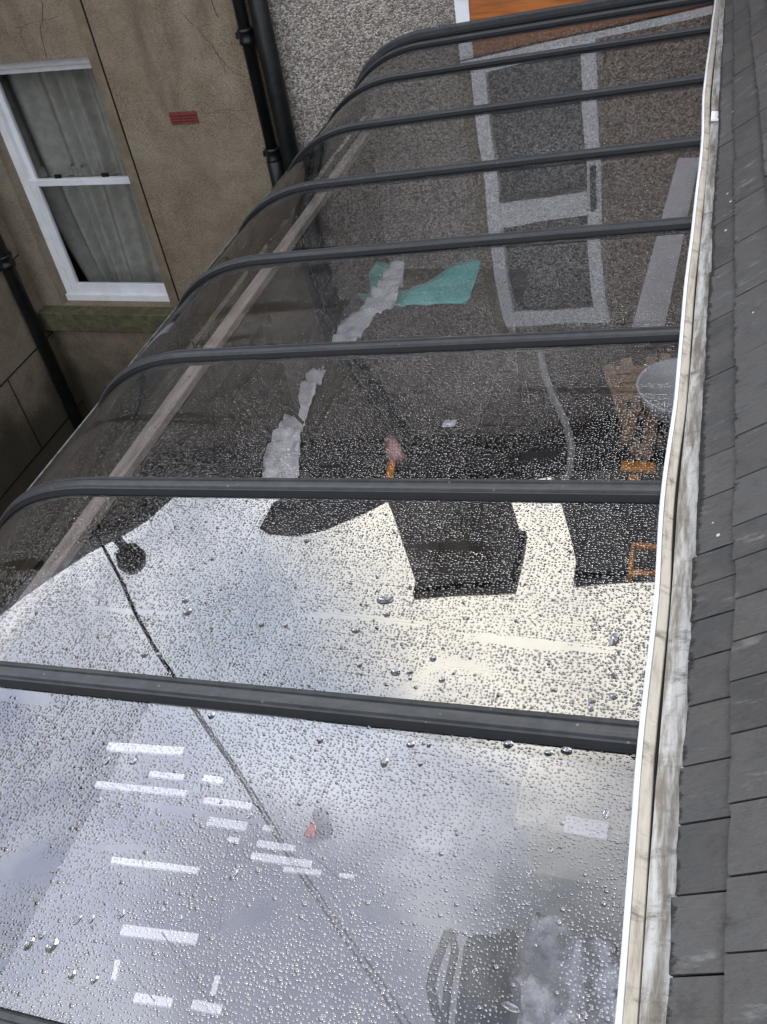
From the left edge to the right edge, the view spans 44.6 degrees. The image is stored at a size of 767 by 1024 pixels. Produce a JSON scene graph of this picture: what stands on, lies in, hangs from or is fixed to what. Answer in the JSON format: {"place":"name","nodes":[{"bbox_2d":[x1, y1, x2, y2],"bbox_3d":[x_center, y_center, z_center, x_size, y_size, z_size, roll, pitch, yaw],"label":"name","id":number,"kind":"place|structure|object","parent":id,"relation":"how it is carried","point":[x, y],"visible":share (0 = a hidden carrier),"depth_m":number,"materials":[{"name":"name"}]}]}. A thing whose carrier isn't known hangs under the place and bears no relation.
{"place":"outdoors","nodes":[
{"label":"outdoors","id":0,"kind":"place"},
{"bbox_2d":[442,420,456,427],"bbox_3d":[0.382,-0.515,5.428,0.084,0.013,0.062,-2,42,10],"label":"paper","id":1,"kind":"object","parent":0,"point":[450,423],"visible":0.95,"depth_m":5.42,"materials":[{"name":"white paper"}]},
{"bbox_2d":[268,0,713,372],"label":"roughcast house","id":2,"kind":"structure","parent":0,"point":[328,50],"depth_m":6.47,"materials":[{"name":"grey concrete"}]},
{"bbox_2d":[247,0,307,211],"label":"drainpipe","id":3,"kind":"object","parent":2,"relation":"attached to","point":[259,10],"visible":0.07,"depth_m":6.49,"materials":[{"name":"black metal"}]},
{"bbox_2d":[0,0,713,1023],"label":"glass canopy","id":4,"kind":"object","parent":2,"relation":"attached to","point":[30,516],"visible":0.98,"depth_m":3.46,"materials":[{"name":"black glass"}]},
{"bbox_2d":[95,666,355,1016],"bbox_3d":[-0.554,0.721,2.208,0.539,0.362,0.809,-38,48,-27],"label":"pulley airer","id":5,"kind":"object","parent":4,"relation":"hanging from","point":[300,866],"visible":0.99,"depth_m":2.28,"materials":[{"name":"grey metal"}]},
{"bbox_2d":[24,169,669,1021],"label":"raindrops","id":6,"kind":"object","parent":4,"relation":"on","point":[54,941],"visible":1,"depth_m":1.94,"materials":[{"name":"liquid"}]},
{"bbox_2d":[509,910,627,1023],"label":"polythene","id":7,"kind":"object","parent":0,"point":[563,972],"visible":0.82,"depth_m":2.69,"materials":[{"name":"white plastic"}]},
{"label":"ground","id":8,"kind":"structure","parent":0,"visible":0},
{"bbox_2d":[0,213,108,604],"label":"side house","id":9,"kind":"structure","parent":8,"relation":"on","point":[37,430],"depth_m":8.60,"materials":[{"name":"brown concrete"}]},
{"bbox_2d":[0,234,103,476],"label":"drainpipe","id":10,"kind":"object","parent":9,"relation":"attached to","point":[18,290],"visible":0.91,"depth_m":8.55,"materials":[{"name":"black metal"}]},
{"bbox_2d":[0,0,293,458],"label":"rendered house","id":11,"kind":"structure","parent":8,"relation":"on","point":[135,185],"depth_m":7.64,"materials":[{"name":"beige paint"}]},
{"bbox_2d":[0,57,169,301],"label":"window","id":12,"kind":"structure","parent":11,"relation":"in","point":[56,130],"depth_m":8.10,"materials":[{"name":"white paint"}]},
{"bbox_2d":[232,0,291,247],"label":"drainpipe","id":13,"kind":"object","parent":11,"relation":"attached to","point":[245,34],"visible":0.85,"depth_m":6.62,"materials":[{"name":"black metal"}]},
{"bbox_2d":[0,108,388,975],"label":"timber screen","id":14,"kind":"object","parent":8,"relation":"on","point":[46,802],"visible":0.45,"depth_m":4.48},
{"bbox_2d":[275,371,668,774],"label":"deck","id":15,"kind":"structure","parent":8,"relation":"on","point":[571,657],"depth_m":5.69,"materials":[{"name":"grey wood"}]},
{"bbox_2d":[0,703,656,1023],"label":"workbench","id":16,"kind":"object","parent":15,"relation":"on","point":[328,947],"visible":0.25,"depth_m":3.48,"materials":[{"name":"grey wood"}]},
{"bbox_2d":[304,807,332,839],"bbox_3d":[-0.259,1.211,3.616,0.111,0.064,0.100,-17,42,-6],"label":"torch","id":17,"kind":"object","parent":16,"relation":"on","point":[320,825],"visible":1,"depth_m":3.59,"materials":[{"name":"plastic"}]},
{"bbox_2d":[426,928,518,1023],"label":"carry case","id":18,"kind":"object","parent":16,"relation":"on","point":[484,992],"visible":0.99,"depth_m":2.67,"materials":[{"name":"grey plastic"}]},
{"bbox_2d":[514,760,655,891],"bbox_3d":[0.709,1.108,3.234,0.468,0.434,0.259,5,44,17],"label":"storage box","id":19,"kind":"object","parent":16,"relation":"on","point":[559,809],"visible":0.69,"depth_m":3.13,"materials":[{"name":"beige plastic"}]},
{"bbox_2d":[255,268,529,698],"bbox_3d":[0.267,-0.348,6.137,0.950,1.129,3.000,5,44,17],"label":"workbench","id":20,"kind":"object","parent":15,"relation":"on","point":[406,545],"visible":0.85,"depth_m":5.41,"materials":[{"name":"grey wood"}]},
{"bbox_2d":[262,365,325,477],"bbox_3d":[-0.557,-0.545,5.598,0.272,0.068,1.169,-3,42,9],"label":"polythene","id":21,"kind":"object","parent":20,"relation":"on","point":[289,464],"visible":0.78,"depth_m":5.46,"materials":[{"name":"white plastic"}]},
{"bbox_2d":[281,406,304,424],"bbox_3d":[-0.552,-0.593,5.546,0.024,0.073,0.251,-34,46,-24],"label":"strap","id":22,"kind":"object","parent":21,"relation":"on","point":[295,415],"visible":0.91,"depth_m":5.51,"materials":[{"name":"black fabric"}]},
{"bbox_2d":[384,435,405,478],"bbox_3d":[0.064,-0.308,5.207,0.120,0.090,0.344,-7,42,5],"label":"hand trowel","id":23,"kind":"object","parent":20,"relation":"on","point":[396,459],"visible":0.94,"depth_m":5.18,"materials":[{"name":"pink metal"}]},
{"bbox_2d":[358,259,480,306],"bbox_3d":[0.204,-1.649,6.709,0.917,0.045,0.656,5,44,17],"label":"plastic sheet","id":24,"kind":"object","parent":20,"relation":"on","point":[458,273],"visible":0.71,"depth_m":6.61,"materials":[{"name":"teal plastic"}]},
{"bbox_2d":[332,260,403,341],"bbox_3d":[-0.054,-1.420,6.315,0.279,0.063,1.156,10,46,23],"label":"polythene","id":25,"kind":"object","parent":24,"relation":"on","point":[369,312],"visible":0.94,"depth_m":6.29,"materials":[{"name":"white plastic"}]},
{"bbox_2d":[487,330,691,742],"bbox_3d":[1.301,0.051,5.465,0.880,1.129,2.300,5,44,17],"label":"workbench","id":26,"kind":"object","parent":15,"relation":"on","point":[532,562],"visible":0.41,"depth_m":4.98,"materials":[{"name":"grey wood"}]},
{"bbox_2d":[537,351,575,479],"bbox_3d":[0.996,-0.612,5.386,0.148,0.042,1.497,-4,42,8],"label":"hose","id":27,"kind":"object","parent":26,"relation":"on","point":[570,440],"visible":0.69,"depth_m":5.26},
{"bbox_2d":[580,460,677,617],"bbox_3d":[1.144,0.111,4.301,0.390,0.365,0.806,5,44,17],"label":"tool box","id":28,"kind":"object","parent":26,"relation":"on","point":[618,567],"visible":0.63,"depth_m":4.13,"materials":[{"name":"black plastic"}]},
{"bbox_2d":[604,353,671,461],"bbox_3d":[1.386,-0.600,5.207,0.398,0.130,0.995,5,44,17],"label":"folding chair","id":29,"kind":"object","parent":26,"relation":"on","point":[653,437],"visible":0.68,"depth_m":5.15,"materials":[{"name":"brown wood"}]},
{"bbox_2d":[636,358,690,424],"bbox_3d":[1.588,-0.607,4.929,0.500,0.165,0.500,5,44,17],"label":"bowl","id":30,"kind":"object","parent":29,"relation":"on","point":[654,380],"visible":0.39,"depth_m":5.03,"materials":[{"name":"white ceramic"}]},
{"bbox_2d":[632,158,698,326],"bbox_3d":[1.610,-1.508,5.386,0.327,1.060,0.037,2,43,14],"label":"board","id":31,"kind":"object","parent":26,"relation":"on","point":[654,307],"visible":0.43,"depth_m":5.40,"materials":[{"name":"white wood"}]},
{"bbox_2d":[666,0,766,1023],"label":"slate outbuilding","id":32,"kind":"structure","parent":8,"relation":"on","point":[718,962],"depth_m":1.89,"materials":[{"name":"grey stone"}]},
{"bbox_2d":[615,0,724,1023],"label":"gutter","id":33,"kind":"object","parent":32,"relation":"attached to","point":[667,655],"visible":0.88,"depth_m":1.99,"materials":[{"name":"white paint"}]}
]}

